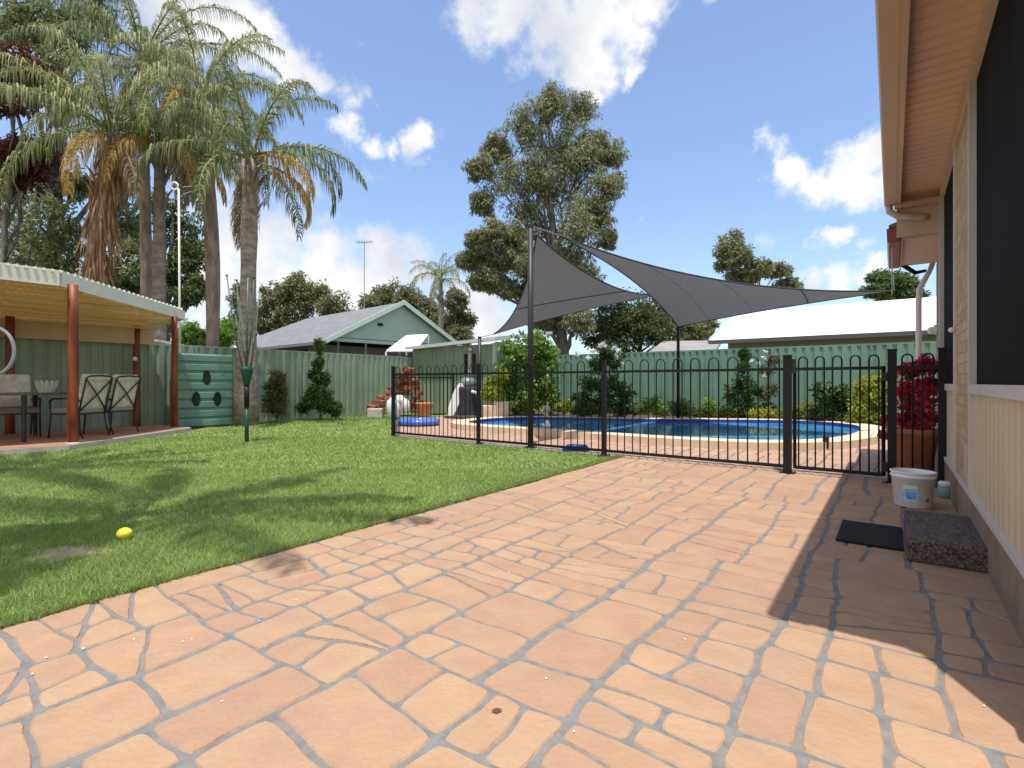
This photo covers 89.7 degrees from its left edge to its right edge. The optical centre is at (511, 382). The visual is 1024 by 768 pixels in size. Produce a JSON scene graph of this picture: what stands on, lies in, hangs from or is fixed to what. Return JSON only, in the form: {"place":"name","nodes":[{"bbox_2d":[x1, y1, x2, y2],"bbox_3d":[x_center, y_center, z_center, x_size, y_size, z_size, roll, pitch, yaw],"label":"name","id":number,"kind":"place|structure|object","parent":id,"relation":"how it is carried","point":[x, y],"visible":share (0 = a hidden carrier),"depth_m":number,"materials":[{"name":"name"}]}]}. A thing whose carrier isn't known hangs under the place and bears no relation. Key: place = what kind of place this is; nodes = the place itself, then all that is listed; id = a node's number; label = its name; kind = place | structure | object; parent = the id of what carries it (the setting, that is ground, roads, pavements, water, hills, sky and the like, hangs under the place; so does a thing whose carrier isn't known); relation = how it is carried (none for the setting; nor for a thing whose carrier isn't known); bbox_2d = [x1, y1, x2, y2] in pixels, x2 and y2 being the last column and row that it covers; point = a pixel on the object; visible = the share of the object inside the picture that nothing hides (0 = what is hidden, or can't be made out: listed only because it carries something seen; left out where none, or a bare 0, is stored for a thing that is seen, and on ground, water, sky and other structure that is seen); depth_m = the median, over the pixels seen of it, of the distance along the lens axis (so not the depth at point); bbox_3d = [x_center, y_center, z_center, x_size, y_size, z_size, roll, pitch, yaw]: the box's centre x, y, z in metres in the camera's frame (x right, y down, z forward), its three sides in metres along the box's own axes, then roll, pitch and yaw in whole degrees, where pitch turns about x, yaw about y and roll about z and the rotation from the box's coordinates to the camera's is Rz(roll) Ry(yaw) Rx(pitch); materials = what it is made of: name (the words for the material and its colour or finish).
{"place":"outdoors","nodes":[
{"label":"outdoors","id":0,"kind":"place"},
{"bbox_2d":[154,339,183,344],"bbox_3d":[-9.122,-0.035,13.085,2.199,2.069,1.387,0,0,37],"label":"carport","id":1,"kind":"object","parent":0,"point":[161,341],"visible":0.03,"depth_m":12.31,"materials":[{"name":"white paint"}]},
{"bbox_2d":[0,412,621,628],"bbox_3d":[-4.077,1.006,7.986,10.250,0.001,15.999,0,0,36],"label":"lawn","id":2,"kind":"structure","parent":0,"point":[199,429],"depth_m":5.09,"materials":[{"name":"plant"}]},
{"bbox_2d":[25,544,111,563],"bbox_3d":[-2.630,1.002,3.057,0.409,0.001,0.395,0,0,-45],"label":"bare patch","id":3,"kind":"object","parent":2,"relation":"on","point":[69,551],"visible":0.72,"depth_m":3.04,"materials":[{"name":"soil"}]},
{"bbox_2d":[0,425,190,454],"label":"pergola slab","id":4,"kind":"structure","parent":2,"relation":"on","point":[91,443],"depth_m":8.10,"materials":[{"name":"concrete"}]},
{"bbox_2d":[0,262,184,442],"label":"pergola","id":5,"kind":"object","parent":4,"relation":"on","point":[72,310],"visible":0.83,"depth_m":9.16,"materials":[{"name":"white paint"}]},
{"bbox_2d":[0,327,15,374],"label":"hanging hoop","id":6,"kind":"object","parent":5,"relation":"hanging from","point":[13,356],"visible":1,"depth_m":6.09,"materials":[{"name":"grey"}]},
{"bbox_2d":[0,425,186,448],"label":"pergola floor","id":7,"kind":"structure","parent":4,"relation":"on","point":[56,438],"depth_m":8.95,"materials":[{"name":"ceramic"}]},
{"bbox_2d":[0,374,40,436],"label":"patio chair","id":8,"kind":"object","parent":7,"relation":"on","point":[10,404],"visible":0.95,"depth_m":8.82,"materials":[{"name":"grey fabric"}]},
{"bbox_2d":[0,392,80,441],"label":"patio table","id":9,"kind":"object","parent":7,"relation":"on","point":[24,415],"visible":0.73,"depth_m":7.97,"materials":[{"name":"grey"}]},
{"bbox_2d":[34,380,57,391],"bbox_3d":[-7.800,0.055,8.620,0.300,0.210,0.300,0,0,0],"label":"bowl","id":10,"kind":"object","parent":9,"relation":"on","point":[45,386],"visible":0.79,"depth_m":8.53,"materials":[{"name":"beige ceramic"}]},
{"bbox_2d":[48,374,112,438],"bbox_3d":[-7.313,0.387,8.745,0.714,1.069,0.573,0,0,4],"label":"patio chair","id":11,"kind":"object","parent":7,"relation":"on","point":[93,388],"visible":0.88,"depth_m":8.64,"materials":[{"name":"grey fabric"}]},
{"bbox_2d":[83,374,141,434],"bbox_3d":[-7.294,0.387,9.411,0.714,1.069,0.573,0,0,8],"label":"patio chair","id":12,"kind":"object","parent":7,"relation":"on","point":[122,398],"visible":0.87,"depth_m":9.33,"materials":[{"name":"grey fabric"}]},
{"bbox_2d":[116,527,132,539],"bbox_3d":[-2.469,0.960,3.278,0.090,0.072,0.083,0,0,0],"label":"ball","id":13,"kind":"object","parent":2,"relation":"on","point":[124,533],"visible":0.98,"depth_m":3.25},
{"bbox_2d":[170,181,209,351],"bbox_3d":[-7.130,-1.710,11.300,1.018,5.419,0.044,0,0,0],"label":"pole","id":14,"kind":"object","parent":2,"relation":"on","point":[179,291],"visible":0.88,"depth_m":11.28,"materials":[{"name":"white metal"}]},
{"bbox_2d":[169,352,231,427],"bbox_3d":[-7.077,0.170,11.733,0.469,1.660,1.140,0,0,36],"label":"water tank","id":15,"kind":"object","parent":2,"relation":"on","point":[204,390],"visible":0.93,"depth_m":11.56,"materials":[{"name":"green"}]},
{"bbox_2d":[0,337,412,432],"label":"metal fence","id":16,"kind":"object","parent":2,"relation":"on","point":[359,382],"visible":0.42,"depth_m":11.41,"materials":[{"name":"green metal"}]},
{"bbox_2d":[226,274,260,441],"bbox_3d":[-4.518,-0.393,8.705,0.623,2.826,0.590,0,0,0],"label":"clothesline","id":17,"kind":"object","parent":2,"relation":"on","point":[246,371],"visible":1,"depth_m":8.65,"materials":[{"name":"teal"}]},
{"bbox_2d":[134,61,367,425],"bbox_3d":[-6.234,-2.958,12.243,5.112,8.025,4.465,0,0,15],"label":"palm tree","id":18,"kind":"object","parent":2,"relation":"on","point":[246,219],"visible":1,"depth_m":12.08,"materials":[{"name":"green plant"}]},
{"bbox_2d":[259,368,291,422],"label":"shrub","id":19,"kind":"object","parent":2,"relation":"on","point":[276,394],"visible":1,"depth_m":12.67,"materials":[{"name":"green plant"}]},
{"bbox_2d":[294,337,344,419],"bbox_3d":[-5.205,-0.138,13.887,1.415,2.381,0.668,0,0,0],"label":"conifer","id":20,"kind":"object","parent":2,"relation":"on","point":[321,400],"visible":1,"depth_m":13.84,"materials":[{"name":"green plant"}]},
{"bbox_2d":[367,408,383,417],"bbox_3d":[-3.916,0.870,14.750,0.420,0.260,0.300,0,0,-6],"label":"stone block","id":21,"kind":"object","parent":2,"relation":"on","point":[375,412],"depth_m":14.61,"materials":[{"name":"stone"}]},
{"bbox_2d":[367,404,375,408],"bbox_3d":[-4.079,0.698,14.901,0.240,0.115,0.110,11,14,-7],"label":"brick","id":22,"kind":"object","parent":21,"relation":"on","point":[370,406],"visible":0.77,"depth_m":14.85,"materials":[{"name":"red brick"}]},
{"bbox_2d":[391,355,795,473],"bbox_3d":[0.425,0.346,7.631,6.677,1.308,0.150,0,0,36],"label":"pool fence","id":23,"kind":"object","parent":2,"relation":"on","point":[786,465],"visible":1,"depth_m":6.96,"materials":[{"name":"black metal"}]},
{"bbox_2d":[257,300,462,355],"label":"neighbour house","id":24,"kind":"structure","parent":0,"point":[380,330],"depth_m":25.28,"materials":[{"name":"white metal"}]},
{"bbox_2d":[355,240,372,345],"bbox_3d":[-8.873,-5.366,31.000,1.007,6.332,0.800,0,0,0],"label":"tv aerial","id":25,"kind":"object","parent":24,"relation":"attached to","point":[364,270],"visible":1,"depth_m":30.98,"materials":[{"name":"grey metal"}]},
{"bbox_2d":[385,334,428,356],"bbox_3d":[-3.751,-0.426,18.600,1.176,2.852,2.060,0,0,0],"label":"awning","id":26,"kind":"object","parent":24,"relation":"attached to","point":[406,341],"visible":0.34,"depth_m":18.52,"materials":[{"name":"white paint"}]},
{"bbox_2d":[259,403,613,456],"bbox_3d":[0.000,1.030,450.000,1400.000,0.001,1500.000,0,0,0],"label":"ground","id":27,"kind":"structure","parent":0,"point":[451,441],"depth_m":9.18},
{"bbox_2d":[0,37,71,262],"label":"copper tree","id":28,"kind":"object","parent":27,"relation":"on","point":[37,172],"visible":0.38,"depth_m":15.62,"materials":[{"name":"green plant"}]},
{"bbox_2d":[0,0,151,292],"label":"gum tree","id":29,"kind":"object","parent":27,"relation":"on","point":[49,247],"visible":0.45,"depth_m":18.36,"materials":[{"name":"green plant"}]},
{"bbox_2d":[0,23,228,287],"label":"palm tree","id":30,"kind":"object","parent":27,"relation":"on","point":[100,225],"visible":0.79,"depth_m":12.29,"materials":[{"name":"green plant"}]},
{"bbox_2d":[0,0,282,298],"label":"palm tree","id":31,"kind":"object","parent":27,"relation":"on","point":[145,253],"visible":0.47,"depth_m":14.98,"materials":[{"name":"green plant"}]},
{"bbox_2d":[26,60,262,340],"bbox_3d":[-9.230,-3.385,13.756,4.921,8.872,4.472,0,0,0],"label":"palm tree","id":32,"kind":"object","parent":27,"relation":"on","point":[180,171],"visible":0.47,"depth_m":13.21,"materials":[{"name":"green plant"}]},
{"bbox_2d":[116,187,205,340],"bbox_3d":[-14.472,-3.532,21.204,5.431,9.229,3.074,0,0,11],"label":"background tree","id":33,"kind":"object","parent":27,"relation":"on","point":[193,291],"visible":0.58,"depth_m":20.98,"materials":[{"name":"green plant"}]},
{"bbox_2d":[62,0,303,346],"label":"palm tree","id":34,"kind":"object","parent":27,"relation":"on","point":[212,258],"visible":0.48,"depth_m":13.94,"materials":[{"name":"green plant"}]},
{"bbox_2d":[169,316,238,346],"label":"background tree","id":35,"kind":"object","parent":27,"relation":"on","point":[192,333],"visible":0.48,"depth_m":19.27,"materials":[{"name":"green plant"}]},
{"bbox_2d":[224,270,356,335],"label":"background tree","id":36,"kind":"object","parent":27,"relation":"on","point":[288,294],"visible":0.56,"depth_m":43.77,"materials":[{"name":"green plant"}]},
{"bbox_2d":[357,276,451,320],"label":"background tree","id":37,"kind":"object","parent":27,"relation":"on","point":[382,296],"visible":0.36,"depth_m":44.93,"materials":[{"name":"green plant"}]},
{"bbox_2d":[408,252,471,329],"bbox_3d":[-4.056,-3.277,30.086,4.092,8.653,3.737,0,0,0],"label":"palm tree","id":38,"kind":"object","parent":27,"relation":"on","point":[440,294],"visible":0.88,"depth_m":29.75,"materials":[{"name":"green plant"}]},
{"bbox_2d":[430,286,478,345],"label":"background tree","id":39,"kind":"object","parent":27,"relation":"on","point":[459,323],"visible":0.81,"depth_m":41.48,"materials":[{"name":"green plant"}]},
{"bbox_2d":[405,331,551,413],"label":"garden shed","id":40,"kind":"structure","parent":27,"relation":"on","point":[432,356],"depth_m":16.39,"materials":[{"name":"green"}]},
{"bbox_2d":[464,354,466,372],"bbox_3d":[-1.434,-0.580,15.932,0.100,0.620,0.030,0,0,36],"label":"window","id":41,"kind":"structure","parent":40,"relation":"in","point":[465,355],"depth_m":15.92,"materials":[{"name":"black"}]},
{"bbox_2d":[468,352,471,372],"bbox_3d":[-1.294,-0.580,15.804,0.120,0.700,0.030,0,0,36],"label":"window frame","id":42,"kind":"structure","parent":40,"relation":"in","point":[470,353],"depth_m":15.77,"materials":[{"name":"grey"}]},
{"bbox_2d":[472,354,475,372],"bbox_3d":[-1.161,-0.580,15.730,0.100,0.620,0.030,0,0,36],"label":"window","id":43,"kind":"structure","parent":40,"relation":"in","point":[473,355],"depth_m":15.72,"materials":[{"name":"black"}]},
{"bbox_2d":[453,79,632,354],"bbox_3d":[1.506,-6.859,25.180,8.819,15.934,4.477,0,0,0],"label":"gum tree","id":44,"kind":"object","parent":27,"relation":"on","point":[489,258],"visible":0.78,"depth_m":24.76,"materials":[{"name":"green plant"}]},
{"bbox_2d":[580,287,687,352],"bbox_3d":[6.571,-1.950,27.085,5.792,6.038,3.920,0,0,0],"label":"background tree","id":45,"kind":"object","parent":27,"relation":"on","point":[636,325],"visible":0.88,"depth_m":26.26,"materials":[{"name":"green plant"}]},
{"bbox_2d":[681,320,721,340],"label":"background tree","id":46,"kind":"object","parent":27,"relation":"on","point":[700,331],"visible":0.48,"depth_m":32.79,"materials":[{"name":"green plant"}]},
{"bbox_2d":[549,341,935,417],"bbox_3d":[7.787,0.024,13.145,16.149,1.952,0.060,0,0,36],"label":"metal fence","id":47,"kind":"object","parent":27,"relation":"on","point":[846,352],"visible":0.33,"depth_m":14.46,"materials":[{"name":"green metal"}]},
{"bbox_2d":[711,227,805,288],"bbox_3d":[19.269,-5.522,39.855,7.694,13.178,4.060,0,0,0],"label":"background tree","id":48,"kind":"object","parent":27,"relation":"on","point":[733,254],"visible":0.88,"depth_m":39.53,"materials":[{"name":"green plant"}]},
{"bbox_2d":[858,268,932,300],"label":"background tree","id":49,"kind":"object","parent":27,"relation":"on","point":[906,284],"visible":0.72,"depth_m":37.45,"materials":[{"name":"green plant"}]},
{"bbox_2d":[875,0,1023,645],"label":"house","id":50,"kind":"structure","parent":27,"relation":"on","point":[951,85],"depth_m":3.10,"materials":[{"name":"brick"}]},
{"bbox_2d":[0,0,936,376],"label":"sky","id":51,"kind":"structure","parent":0,"point":[760,118],"materials":[{"name":"blue"}]},
{"bbox_2d":[0,456,1023,767],"bbox_3d":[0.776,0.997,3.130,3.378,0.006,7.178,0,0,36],"label":"patio paving","id":52,"kind":"structure","parent":0,"point":[350,722],"depth_m":1.94,"materials":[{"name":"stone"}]},
{"bbox_2d":[491,708,501,712],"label":"dry leaf","id":53,"kind":"object","parent":52,"relation":"on","point":[496,710],"visible":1,"depth_m":1.55,"materials":[{"name":"brown plant"}]},
{"bbox_2d":[836,520,903,550],"bbox_3d":[2.335,0.985,3.353,0.340,0.013,0.570,0,0,36],"label":"doormat","id":54,"kind":"object","parent":52,"relation":"on","point":[873,535],"visible":1,"depth_m":3.31,"materials":[{"name":"rubber"}]},
{"bbox_2d":[890,468,937,508],"bbox_3d":[3.246,0.852,4.164,0.310,0.280,0.310,0,0,0],"label":"bucket","id":55,"kind":"object","parent":52,"relation":"on","point":[913,488],"visible":1,"depth_m":4.06,"materials":[{"name":"plastic"}]},
{"bbox_2d":[882,347,946,487],"bbox_3d":[3.949,0.332,5.027,0.532,1.336,0.155,0,0,36],"label":"pool fence","id":56,"kind":"object","parent":52,"relation":"on","point":[893,367],"visible":0.76,"depth_m":5.04,"materials":[{"name":"black metal"}]},
{"bbox_2d":[791,354,887,475],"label":"pool gate","id":57,"kind":"structure","parent":56,"relation":"attached to","point":[884,379],"depth_m":5.38,"materials":[{"name":"black metal"}]},
{"bbox_2d":[938,481,949,497],"bbox_3d":[3.759,0.924,4.462,0.104,0.135,0.104,0,0,0],"label":"jar","id":58,"kind":"object","parent":52,"relation":"on","point":[943,489],"visible":0.69,"depth_m":4.43,"materials":[{"name":"green plastic"}]},
{"bbox_2d":[904,509,987,572],"bbox_3d":[2.592,0.928,3.095,0.360,0.127,0.820,0,0,36],"label":"doorstep","id":59,"kind":"object","parent":52,"relation":"on","point":[950,540],"visible":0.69,"depth_m":2.85,"materials":[{"name":"brown stone"}]},
{"bbox_2d":[395,418,936,483],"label":"pool deck","id":60,"kind":"structure","parent":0,"point":[622,455],"depth_m":7.50,"materials":[{"name":"tile"}]},
{"bbox_2d":[386,395,409,418],"bbox_3d":[-3.178,0.680,14.299,0.680,0.682,0.403,0,0,0],"label":"sack","id":61,"kind":"object","parent":60,"relation":"on","point":[399,405],"visible":0.77,"depth_m":14.19,"materials":[{"name":"white plastic"}]},
{"bbox_2d":[525,224,536,447],"bbox_3d":[0.291,-0.707,7.932,0.154,3.454,0.141,0,0,36],"label":"sail post","id":62,"kind":"object","parent":60,"relation":"on","point":[530,227],"visible":0.87,"depth_m":7.89,"materials":[{"name":"grey metal"}]},
{"bbox_2d":[482,229,649,336],"bbox_3d":[1.644,-1.809,10.917,5.050,1.177,5.975,0,0,0],"label":"shade sail","id":63,"kind":"object","parent":62,"relation":"attached to","point":[562,285],"visible":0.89,"depth_m":10.30,"materials":[{"name":"fabric"}]},
{"bbox_2d":[534,226,894,326],"bbox_3d":[3.985,-1.907,9.072,4.427,1.029,6.299,0,0,38],"label":"shade sail","id":64,"kind":"object","parent":62,"relation":"attached to","point":[681,299],"visible":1,"depth_m":9.73,"materials":[{"name":"fabric"}]},
{"bbox_2d":[450,416,880,450],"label":"swimming pool","id":65,"kind":"structure","parent":60,"relation":"on","point":[752,434],"depth_m":10.06,"materials":[{"name":"liquid"}]},
{"bbox_2d":[543,420,550,427],"bbox_3d":[0.746,0.875,10.900,0.200,0.170,0.200,0,0,0],"label":"pool float","id":66,"kind":"object","parent":65,"relation":"on","point":[548,424],"visible":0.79,"depth_m":10.85,"materials":[{"name":"white paint"}]},
{"bbox_2d":[444,410,935,427],"bbox_3d":[5.763,0.962,11.658,15.586,0.064,4.698,0,0,36],"label":"garden bed","id":67,"kind":"object","parent":60,"relation":"on","point":[560,414],"visible":0.05,"depth_m":14.62,"materials":[{"name":"soil"}]},
{"bbox_2d":[458,377,475,415],"bbox_3d":[-1.229,0.417,14.799,0.620,1.146,0.662,0,0,-17],"label":"barbecue","id":68,"kind":"object","parent":67,"relation":"on","point":[467,396],"visible":0.59,"depth_m":14.69,"materials":[{"name":"grey metal"}]},
{"bbox_2d":[478,337,482,363],"bbox_3d":[-0.871,-0.113,13.896,0.156,2.266,0.144,0,0,36],"label":"sail post","id":69,"kind":"object","parent":67,"relation":"on","point":[479,350],"visible":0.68,"depth_m":13.87,"materials":[{"name":"grey metal"}]},
{"bbox_2d":[483,405,495,416],"bbox_3d":[-0.604,0.800,13.700,0.340,0.400,0.300,0,0,-11],"label":"stone block","id":70,"kind":"object","parent":67,"relation":"on","point":[489,410],"depth_m":13.56,"materials":[{"name":"beige stone"}]},
{"bbox_2d":[481,367,510,404],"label":"shrub","id":71,"kind":"object","parent":67,"relation":"on","point":[495,389],"visible":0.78,"depth_m":13.73,"materials":[{"name":"green plant"}]},
{"bbox_2d":[495,401,507,416],"bbox_3d":[-0.271,0.750,13.700,0.300,0.500,0.300,0,0,-11],"label":"stone block","id":72,"kind":"object","parent":67,"relation":"on","point":[501,408],"depth_m":13.56,"materials":[{"name":"beige stone"}]},
{"bbox_2d":[488,328,562,415],"bbox_3d":[0.443,-0.203,14.547,2.263,2.760,1.128,0,0,0],"label":"shrub","id":73,"kind":"object","parent":67,"relation":"on","point":[546,353],"visible":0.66,"depth_m":14.45,"materials":[{"name":"green plant"}]},
{"bbox_2d":[542,405,549,415],"bbox_3d":[0.912,0.764,13.700,0.220,0.332,0.214,0,0,0],"label":"ornament","id":74,"kind":"object","parent":67,"relation":"on","point":[547,409],"visible":0.76,"depth_m":13.64,"materials":[{"name":"stone"}]},
{"bbox_2d":[553,397,574,414],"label":"plant","id":75,"kind":"object","parent":67,"relation":"on","point":[561,406],"visible":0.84,"depth_m":13.84,"materials":[{"name":"green plant"}]},
{"bbox_2d":[571,402,610,416],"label":"plant","id":76,"kind":"object","parent":67,"relation":"on","point":[587,412],"visible":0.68,"depth_m":13.23,"materials":[{"name":"green plant"}]},
{"bbox_2d":[571,340,638,416],"bbox_3d":[2.416,-0.028,13.586,1.833,2.158,0.829,0,0,0],"label":"rose bush","id":77,"kind":"object","parent":67,"relation":"on","point":[607,354],"visible":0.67,"depth_m":13.50,"materials":[{"name":"green plant"}]},
{"bbox_2d":[641,394,666,417],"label":"plant","id":78,"kind":"object","parent":67,"relation":"on","point":[652,405],"visible":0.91,"depth_m":13.21,"materials":[{"name":"green plant"}]},
{"bbox_2d":[677,326,679,417],"bbox_3d":[4.176,-0.661,12.895,0.140,3.362,0.122,0,0,36],"label":"sail post","id":79,"kind":"object","parent":67,"relation":"on","point":[678,373],"visible":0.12,"depth_m":12.87,"materials":[{"name":"black metal"}]},
{"bbox_2d":[666,397,696,417],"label":"plant","id":80,"kind":"object","parent":67,"relation":"on","point":[686,406],"visible":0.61,"depth_m":13.16,"materials":[{"name":"green plant"}]},
{"bbox_2d":[562,400,848,421],"bbox_3d":[4.879,0.819,14.108,8.832,0.673,0.866,0,0,40],"label":"ground cover","id":81,"kind":"object","parent":67,"relation":"on","point":[836,417],"visible":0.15,"depth_m":13.71,"materials":[{"name":"green plant"}]},
{"bbox_2d":[701,397,717,417],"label":"plant","id":82,"kind":"object","parent":67,"relation":"on","point":[713,404],"visible":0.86,"depth_m":13.17,"materials":[{"name":"green plant"}]},
{"bbox_2d":[715,404,736,417],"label":"plant","id":83,"kind":"object","parent":67,"relation":"on","point":[732,413],"visible":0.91,"depth_m":12.84,"materials":[{"name":"green plant"}]},
{"bbox_2d":[720,345,765,418],"bbox_3d":[5.851,0.045,13.015,1.094,2.012,0.634,0,0,14],"label":"shrub","id":84,"kind":"object","parent":67,"relation":"on","point":[743,355],"visible":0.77,"depth_m":12.93,"materials":[{"name":"green plant"}]},
{"bbox_2d":[745,405,782,418],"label":"plant","id":85,"kind":"object","parent":67,"relation":"on","point":[752,413],"visible":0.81,"depth_m":12.63,"materials":[{"name":"green plant"}]},
{"bbox_2d":[750,350,782,410],"bbox_3d":[6.423,0.102,12.996,0.928,1.901,0.514,0,0,0],"label":"rose bush","id":86,"kind":"object","parent":67,"relation":"on","point":[773,362],"visible":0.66,"depth_m":12.94,"materials":[{"name":"green plant"}]},
{"bbox_2d":[792,400,813,419],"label":"plant","id":87,"kind":"object","parent":67,"relation":"on","point":[801,407],"visible":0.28,"depth_m":12.23,"materials":[{"name":"green plant"}]},
{"bbox_2d":[843,372,886,425],"bbox_3d":[7.786,0.415,11.222,1.085,1.354,0.729,0,0,0],"label":"shrub","id":88,"kind":"object","parent":67,"relation":"on","point":[864,399],"visible":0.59,"depth_m":11.11,"materials":[{"name":"green plant"}]},
{"bbox_2d":[803,381,852,420],"bbox_3d":[7.326,0.501,11.887,1.201,1.104,0.654,0,0,0],"label":"shrub","id":89,"kind":"object","parent":60,"relation":"on","point":[828,400],"visible":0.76,"depth_m":11.77,"materials":[{"name":"green plant"}]},
{"bbox_2d":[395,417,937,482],"bbox_3d":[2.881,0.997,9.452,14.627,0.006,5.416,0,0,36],"label":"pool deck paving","id":90,"kind":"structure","parent":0,"point":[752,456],"depth_m":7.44,"materials":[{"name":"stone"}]},
{"bbox_2d":[397,417,438,425],"bbox_3d":[-2.185,0.915,12.076,0.990,0.143,0.985,0,0,0],"label":"inflatable ring","id":91,"kind":"object","parent":90,"relation":"on","point":[422,421],"visible":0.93,"depth_m":11.72,"materials":[{"name":"blue plastic"}]},
{"bbox_2d":[395,372,453,415],"bbox_3d":[-2.525,0.346,12.500,1.600,1.308,5.751,0,0,0],"label":"pool fence","id":92,"kind":"object","parent":90,"relation":"on","point":[450,377],"visible":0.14,"depth_m":15.01,"materials":[{"name":"black paint"}]},
{"bbox_2d":[415,402,433,417],"bbox_3d":[-2.467,0.780,14.500,0.520,0.440,0.520,0,0,0],"label":"clay pot","id":93,"kind":"object","parent":90,"relation":"on","point":[422,409],"visible":0.86,"depth_m":14.34,"materials":[{"name":"ceramic"}]},
{"bbox_2d":[448,383,463,415],"bbox_3d":[-1.614,0.501,14.688,0.481,0.992,0.118,0,0,-17],"label":"bodyboard","id":94,"kind":"object","parent":90,"relation":"on","point":[452,408],"visible":0.56,"depth_m":14.65,"materials":[{"name":"white paint"}]},
{"bbox_2d":[562,444,588,450],"bbox_3d":[0.946,0.947,7.550,0.426,0.089,0.301,0,0,0],"label":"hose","id":95,"kind":"object","parent":90,"relation":"on","point":[575,445],"visible":0.52,"depth_m":7.44,"materials":[{"name":"blue plastic"}]},
{"bbox_2d":[825,435,828,448],"bbox_3d":[4.659,0.880,7.633,0.080,0.200,0.100,0,0,36],"label":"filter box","id":96,"kind":"object","parent":90,"relation":"on","point":[827,440],"visible":0.63,"depth_m":7.58,"materials":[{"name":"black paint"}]},
{"bbox_2d":[877,353,937,470],"bbox_3d":[4.342,0.338,5.501,0.622,1.313,0.504,0,0,0],"label":"bougainvillea","id":97,"kind":"object","parent":90,"relation":"on","point":[907,423],"visible":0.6,"depth_m":5.40,"materials":[{"name":"plant"}]},
{"bbox_2d":[649,340,720,351],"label":"neighbour shed","id":98,"kind":"structure","parent":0,"point":[684,345],"depth_m":24.37,"materials":[{"name":"beige metal"}]},
{"bbox_2d":[708,297,935,348],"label":"neighbour house","id":99,"kind":"structure","parent":0,"point":[890,321],"depth_m":17.49,"materials":[{"name":"grey metal"}]},
{"bbox_3d":[-3.669,0.701,14.983,0.110,0.115,0.240,-16,-5,43],"label":"brick","id":100,"kind":"object","parent":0,"visible":0},
{"bbox_2d":[378,400,385,404],"bbox_3d":[-3.781,0.565,14.935,0.240,0.115,0.110,4,12,39],"label":"brick","id":101,"kind":"object","parent":100,"relation":"on","point":[382,402],"visible":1,"depth_m":14.88,"materials":[{"name":"red brick"}]},
{"bbox_2d":[376,395,383,399],"bbox_3d":[-3.866,0.435,15.106,0.240,0.115,0.110,11,10,30],"label":"brick","id":102,"kind":"object","parent":101,"relation":"on","point":[379,397],"visible":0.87,"depth_m":15.05,"materials":[{"name":"red brick"}]},
{"bbox_2d":[383,395,390,399],"bbox_3d":[-3.614,0.429,14.913,0.240,0.115,0.110,15,2,24],"label":"brick","id":103,"kind":"object","parent":101,"relation":"on","point":[386,397],"visible":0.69,"depth_m":14.86,"materials":[{"name":"red brick"}]},
{"label":"brick","id":104,"kind":"object","parent":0,"visible":0},
{"bbox_2d":[409,400,416,404],"bbox_3d":[-2.889,0.567,14.990,0.110,0.115,0.240,-18,-15,28],"label":"brick","id":105,"kind":"object","parent":104,"relation":"on","point":[412,402],"visible":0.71,"depth_m":14.93,"materials":[{"name":"red brick"}]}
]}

